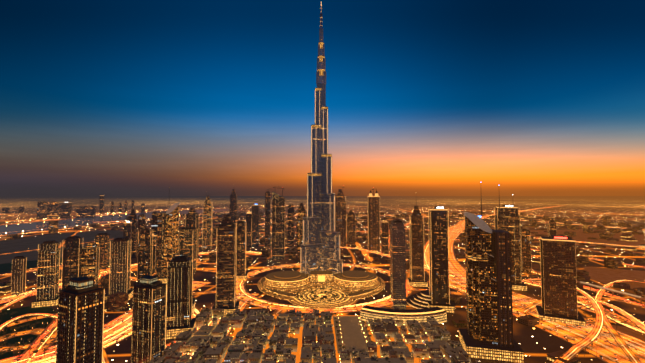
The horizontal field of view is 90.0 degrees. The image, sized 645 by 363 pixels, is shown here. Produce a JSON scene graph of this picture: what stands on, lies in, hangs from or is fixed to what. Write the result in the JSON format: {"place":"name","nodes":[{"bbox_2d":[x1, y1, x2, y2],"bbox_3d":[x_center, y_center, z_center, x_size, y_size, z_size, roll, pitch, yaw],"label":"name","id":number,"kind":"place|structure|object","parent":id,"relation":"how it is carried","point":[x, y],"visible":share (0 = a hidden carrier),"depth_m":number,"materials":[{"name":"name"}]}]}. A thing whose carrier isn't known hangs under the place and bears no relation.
{"place":"outdoors","nodes":[
{"label":"outdoors","id":0,"kind":"place"},
{"bbox_2d":[2,208,8,212],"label":"building","id":1,"kind":"structure","parent":0,"point":[5,210],"depth_m":4542.70,"materials":[{"name":"grey metal"}]},
{"bbox_2d":[19,206,23,212],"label":"building","id":2,"kind":"structure","parent":0,"point":[21,209],"depth_m":4551.84,"materials":[{"name":"grey metal"}]},
{"bbox_2d":[0,258,62,358],"bbox_3d":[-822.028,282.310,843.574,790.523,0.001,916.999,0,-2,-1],"label":"grass field","id":3,"kind":"structure","parent":0,"point":[5,267],"depth_m":639.33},
{"bbox_2d":[99,195,103,212],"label":"tower","id":4,"kind":"structure","parent":0,"point":[101,207],"depth_m":4393.02,"materials":[{"name":"grey metal"}]},
{"bbox_2d":[111,201,113,212],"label":"tower","id":5,"kind":"structure","parent":0,"point":[112,206],"depth_m":4581.02,"materials":[{"name":"grey metal"}]},
{"bbox_2d":[0,209,228,234],"bbox_3d":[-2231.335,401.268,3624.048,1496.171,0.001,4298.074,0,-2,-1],"label":"creek water","id":6,"kind":"structure","parent":0,"point":[29,227],"depth_m":2919.09,"materials":[{"name":"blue liquid"}]},
{"bbox_2d":[105,237,132,299],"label":"tower","id":7,"kind":"structure","parent":0,"point":[120,268],"depth_m":760.37,"materials":[{"name":"brown metal"}]},
{"bbox_2d":[119,203,121,212],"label":"tower","id":8,"kind":"structure","parent":0,"point":[120,207],"depth_m":4580.27,"materials":[{"name":"grey metal"}]},
{"bbox_2d":[124,201,127,212],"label":"tower","id":9,"kind":"structure","parent":0,"point":[126,206],"depth_m":4583.23,"materials":[{"name":"grey metal"}]},
{"bbox_2d":[155,188,179,282],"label":"tower","id":10,"kind":"structure","parent":0,"point":[168,236],"depth_m":917.64,"materials":[{"name":"brown glass"}]},
{"bbox_2d":[179,227,196,272],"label":"tower","id":11,"kind":"structure","parent":0,"point":[188,241],"depth_m":1011.32,"materials":[{"name":"brown glass"}]},
{"bbox_2d":[202,196,212,249],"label":"tower","id":12,"kind":"structure","parent":0,"point":[207,227],"depth_m":1449.57,"materials":[{"name":"beige concrete"}]},
{"bbox_2d":[265,188,270,246],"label":"tower","id":13,"kind":"structure","parent":0,"point":[267,215],"depth_m":1528.64,"materials":[{"name":"brown metal"}]},
{"bbox_2d":[272,187,284,259],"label":"tower","id":14,"kind":"structure","parent":0,"point":[278,226],"depth_m":1228.16,"materials":[{"name":"brown metal"}]},
{"bbox_2d":[0,196,644,362],"bbox_3d":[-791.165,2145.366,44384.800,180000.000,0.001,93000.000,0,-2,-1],"label":"ground","id":15,"kind":"structure","parent":0,"point":[536,344],"depth_m":2466.45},
{"bbox_2d":[11,256,26,294],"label":"tower","id":16,"kind":"structure","parent":15,"relation":"on","point":[18,281],"depth_m":802.04,"materials":[{"name":"brown metal"}]},
{"bbox_2d":[37,201,47,218],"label":"block","id":17,"kind":"structure","parent":15,"relation":"on","point":[41,209],"depth_m":3382.58,"materials":[{"name":"brown metal"}]},
{"bbox_2d":[31,240,59,307],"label":"tower","id":18,"kind":"structure","parent":15,"relation":"on","point":[48,268],"depth_m":721.46,"materials":[{"name":"brown metal"}]},
{"bbox_2d":[47,201,59,218],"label":"block","id":19,"kind":"structure","parent":15,"relation":"on","point":[52,209],"depth_m":3384.69,"materials":[{"name":"brown metal"}]},
{"bbox_2d":[59,202,71,218],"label":"block","id":20,"kind":"structure","parent":15,"relation":"on","point":[65,208],"depth_m":3386.20,"materials":[{"name":"grey metal"}]},
{"bbox_2d":[61,234,81,289],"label":"tower","id":21,"kind":"structure","parent":15,"relation":"on","point":[72,257],"depth_m":830.88,"materials":[{"name":"brown metal"}]},
{"bbox_2d":[56,276,104,362],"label":"tower","id":22,"kind":"structure","parent":15,"relation":"on","point":[80,322],"depth_m":331.78,"materials":[{"name":"brown metal"}]},
{"bbox_2d":[76,205,95,217],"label":"block","id":23,"kind":"structure","parent":15,"relation":"on","point":[88,211],"depth_m":3495.32,"materials":[{"name":"brown concrete"}]},
{"bbox_2d":[81,242,99,284],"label":"tower","id":24,"kind":"structure","parent":15,"relation":"on","point":[90,258],"depth_m":865.31,"materials":[{"name":"brown metal"}]},
{"bbox_2d":[95,233,109,269],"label":"tower","id":25,"kind":"structure","parent":15,"relation":"on","point":[102,240],"depth_m":1074.61,"materials":[{"name":"brown metal"}]},
{"bbox_2d":[123,221,131,260],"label":"tower","id":26,"kind":"structure","parent":15,"relation":"on","point":[127,229],"depth_m":1082.99,"materials":[{"name":"brown glass"}]},
{"bbox_2d":[129,209,136,257],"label":"tower","id":27,"kind":"structure","parent":15,"relation":"on","point":[133,217],"depth_m":1263.57,"materials":[{"name":"brown metal"}]},
{"bbox_2d":[137,214,145,259],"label":"tower","id":28,"kind":"structure","parent":15,"relation":"on","point":[141,221],"depth_m":1228.48,"materials":[{"name":"brown metal"}]},
{"bbox_2d":[141,203,144,212],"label":"tower","id":29,"kind":"structure","parent":15,"relation":"on","point":[142,207],"depth_m":4580.25,"materials":[{"name":"grey metal"}]},
{"bbox_2d":[137,228,152,283],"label":"tower","id":30,"kind":"structure","parent":15,"relation":"on","point":[145,251],"depth_m":902.95,"materials":[{"name":"brown metal"}]},
{"bbox_2d":[131,275,166,362],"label":"tower","id":31,"kind":"structure","parent":15,"relation":"on","point":[149,319],"depth_m":469.79,"materials":[{"name":"brown metal"}]},
{"bbox_2d":[151,233,156,273],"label":"tower","id":32,"kind":"structure","parent":15,"relation":"on","point":[154,255],"depth_m":1007.13,"materials":[{"name":"brown glass"}]},
{"bbox_2d":[151,212,157,233],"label":"tower","id":33,"kind":"structure","parent":15,"relation":"on","point":[154,222],"depth_m":1140.07,"materials":[{"name":"grey metal"}]},
{"bbox_2d":[166,255,195,339],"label":"tower","id":34,"kind":"structure","parent":15,"relation":"on","point":[179,318],"depth_m":564.36,"materials":[{"name":"black glass"}]},
{"bbox_2d":[185,208,198,255],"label":"tower","id":35,"kind":"structure","parent":15,"relation":"on","point":[191,216],"depth_m":1299.34,"materials":[{"name":"brown metal"}]},
{"bbox_2d":[212,215,239,316],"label":"tower","id":36,"kind":"structure","parent":15,"relation":"on","point":[226,301],"depth_m":661.27,"materials":[{"name":"beige concrete"}]},
{"bbox_2d":[229,189,237,228],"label":"tower","id":37,"kind":"structure","parent":15,"relation":"on","point":[233,209],"depth_m":1831.88,"materials":[{"name":"grey glass"}]},
{"bbox_2d":[236,221,247,278],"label":"tower","id":38,"kind":"structure","parent":15,"relation":"on","point":[241,273],"depth_m":958.58,"materials":[{"name":"brown glass"}]},
{"bbox_2d":[246,211,251,247],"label":"tower","id":39,"kind":"structure","parent":15,"relation":"on","point":[248,229],"depth_m":1524.98,"materials":[{"name":"grey metal"}]},
{"bbox_2d":[252,204,258,246],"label":"tower","id":40,"kind":"structure","parent":15,"relation":"on","point":[255,225],"depth_m":1544.20,"materials":[{"name":"grey glass"}]},
{"bbox_2d":[288,204,293,246],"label":"tower","id":41,"kind":"structure","parent":15,"relation":"on","point":[291,225],"depth_m":1527.21,"materials":[{"name":"brown metal"}]},
{"bbox_2d":[297,203,304,254],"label":"tower","id":42,"kind":"structure","parent":15,"relation":"on","point":[301,211],"depth_m":1343.40,"materials":[{"name":"brown glass"}]},
{"bbox_2d":[166,290,455,324],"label":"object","id":43,"kind":"object","parent":15,"relation":"on","point":[422,310],"visible":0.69,"depth_m":624.97,"materials":[{"name":"beige"}]},
{"bbox_2d":[149,305,478,362],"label":"low-rise buildings","id":44,"kind":"structure","parent":15,"relation":"on","point":[306,343],"depth_m":524.70,"materials":[{"name":"brown concrete"}]},
{"bbox_2d":[0,248,635,362],"bbox_3d":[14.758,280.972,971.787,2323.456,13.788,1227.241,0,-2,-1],"label":"trees","id":45,"kind":"object","parent":15,"relation":"on","point":[10,349],"visible":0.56,"depth_m":614.88,"materials":[{"name":"green plant"}]},
{"bbox_2d":[0,206,639,362],"bbox_3d":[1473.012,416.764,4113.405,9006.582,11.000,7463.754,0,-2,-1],"label":"street lamps","id":46,"kind":"object","parent":15,"relation":"on","point":[317,302],"visible":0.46,"depth_m":714.30,"materials":[{"name":"yellow"}]},
{"bbox_2d":[300,5,342,277],"bbox_3d":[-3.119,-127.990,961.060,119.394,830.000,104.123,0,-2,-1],"label":"skyscraper","id":47,"kind":"structure","parent":15,"relation":"on","point":[320,248],"depth_m":919.98,"materials":[{"name":"grey glass"}]},
{"bbox_2d":[258,270,384,308],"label":"podium","id":48,"kind":"object","parent":15,"relation":"on","point":[287,284],"visible":0.98,"depth_m":820.78,"materials":[{"name":"gold concrete"}]},
{"bbox_2d":[0,210,644,362],"bbox_3d":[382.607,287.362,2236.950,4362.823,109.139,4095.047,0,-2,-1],"label":"buildings","id":49,"kind":"structure","parent":15,"relation":"on","point":[116,302],"depth_m":1427.69,"materials":[{"name":"brown concrete"}]},
{"bbox_2d":[0,229,644,339],"bbox_3d":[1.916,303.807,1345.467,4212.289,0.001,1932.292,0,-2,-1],"label":"sand flats","id":50,"kind":"structure","parent":15,"relation":"on","point":[602,275],"depth_m":1581.89,"materials":[{"name":"brown sand"}]},
{"bbox_2d":[0,273,644,362],"bbox_3d":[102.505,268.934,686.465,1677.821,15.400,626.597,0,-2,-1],"label":"flyover ramps","id":51,"kind":"object","parent":15,"relation":"on","point":[573,351],"visible":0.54,"depth_m":613.99,"materials":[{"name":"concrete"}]},
{"bbox_2d":[0,265,644,362],"bbox_3d":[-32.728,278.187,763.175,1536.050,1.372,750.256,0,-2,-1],"label":"cars","id":52,"kind":"object","parent":15,"relation":"on","point":[354,309],"visible":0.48,"depth_m":646.65,"materials":[{"name":"white paint"}]},
{"bbox_2d":[335,189,345,246],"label":"tower","id":53,"kind":"structure","parent":15,"relation":"on","point":[340,213],"depth_m":1544.07,"materials":[{"name":"beige concrete"}]},
{"bbox_2d":[368,189,379,250],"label":"tower","id":54,"kind":"structure","parent":15,"relation":"on","point":[373,223],"depth_m":1430.46,"materials":[{"name":"beige concrete"}]},
{"bbox_2d":[382,220,387,253],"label":"tower","id":55,"kind":"structure","parent":15,"relation":"on","point":[384,236],"depth_m":1353.41,"materials":[{"name":"brown metal"}]},
{"bbox_2d":[390,219,405,309],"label":"tower","id":56,"kind":"structure","parent":15,"relation":"on","point":[397,264],"depth_m":649.97,"materials":[{"name":"brown glass"}]},
{"bbox_2d":[407,204,427,286],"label":"tower","id":57,"kind":"structure","parent":15,"relation":"on","point":[417,274],"depth_m":879.66,"materials":[{"name":"brown glass"}]},
{"bbox_2d":[428,206,453,312],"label":"tower","id":58,"kind":"structure","parent":15,"relation":"on","point":[439,260],"depth_m":690.92,"materials":[{"name":"black glass"}]},
{"bbox_2d":[494,194,527,290],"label":"tower","id":59,"kind":"structure","parent":15,"relation":"on","point":[508,219],"depth_m":851.87,"materials":[{"name":"brown glass"}]},
{"bbox_2d":[520,229,531,272],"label":"tower","id":60,"kind":"structure","parent":15,"relation":"on","point":[525,235],"depth_m":1027.67,"materials":[{"name":"brown metal"}]},
{"bbox_2d":[548,219,556,236],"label":"tower","id":61,"kind":"structure","parent":15,"relation":"on","point":[552,229],"depth_m":1370.09,"materials":[{"name":"brown metal"}]},
{"bbox_2d":[535,235,585,325],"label":"tower","id":62,"kind":"structure","parent":15,"relation":"on","point":[558,275],"depth_m":635.87,"materials":[{"name":"brown glass"}]},
{"bbox_2d":[526,269,644,303],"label":"metro viaduct","id":63,"kind":"object","parent":15,"relation":"on","point":[615,291],"visible":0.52,"depth_m":793.34,"materials":[{"name":"concrete"}]},
{"bbox_2d":[0,205,644,362],"bbox_3d":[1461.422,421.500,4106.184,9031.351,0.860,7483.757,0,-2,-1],"label":"roads","id":64,"kind":"structure","parent":0,"point":[607,351],"depth_m":683.32,"materials":[{"name":"asphalt"}]},
{"bbox_2d":[0,0,644,195],"label":"sky","id":65,"kind":"structure","parent":0,"point":[98,97],"materials":[{"name":"blue"}]},
{"bbox_2d":[346,210,355,243],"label":"tower","id":66,"kind":"structure","parent":0,"point":[350,229],"depth_m":1636.66,"materials":[{"name":"beige concrete"}]},
{"bbox_2d":[459,182,523,362],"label":"tower","id":67,"kind":"structure","parent":0,"point":[487,333],"depth_m":498.12,"materials":[{"name":"black glass"}]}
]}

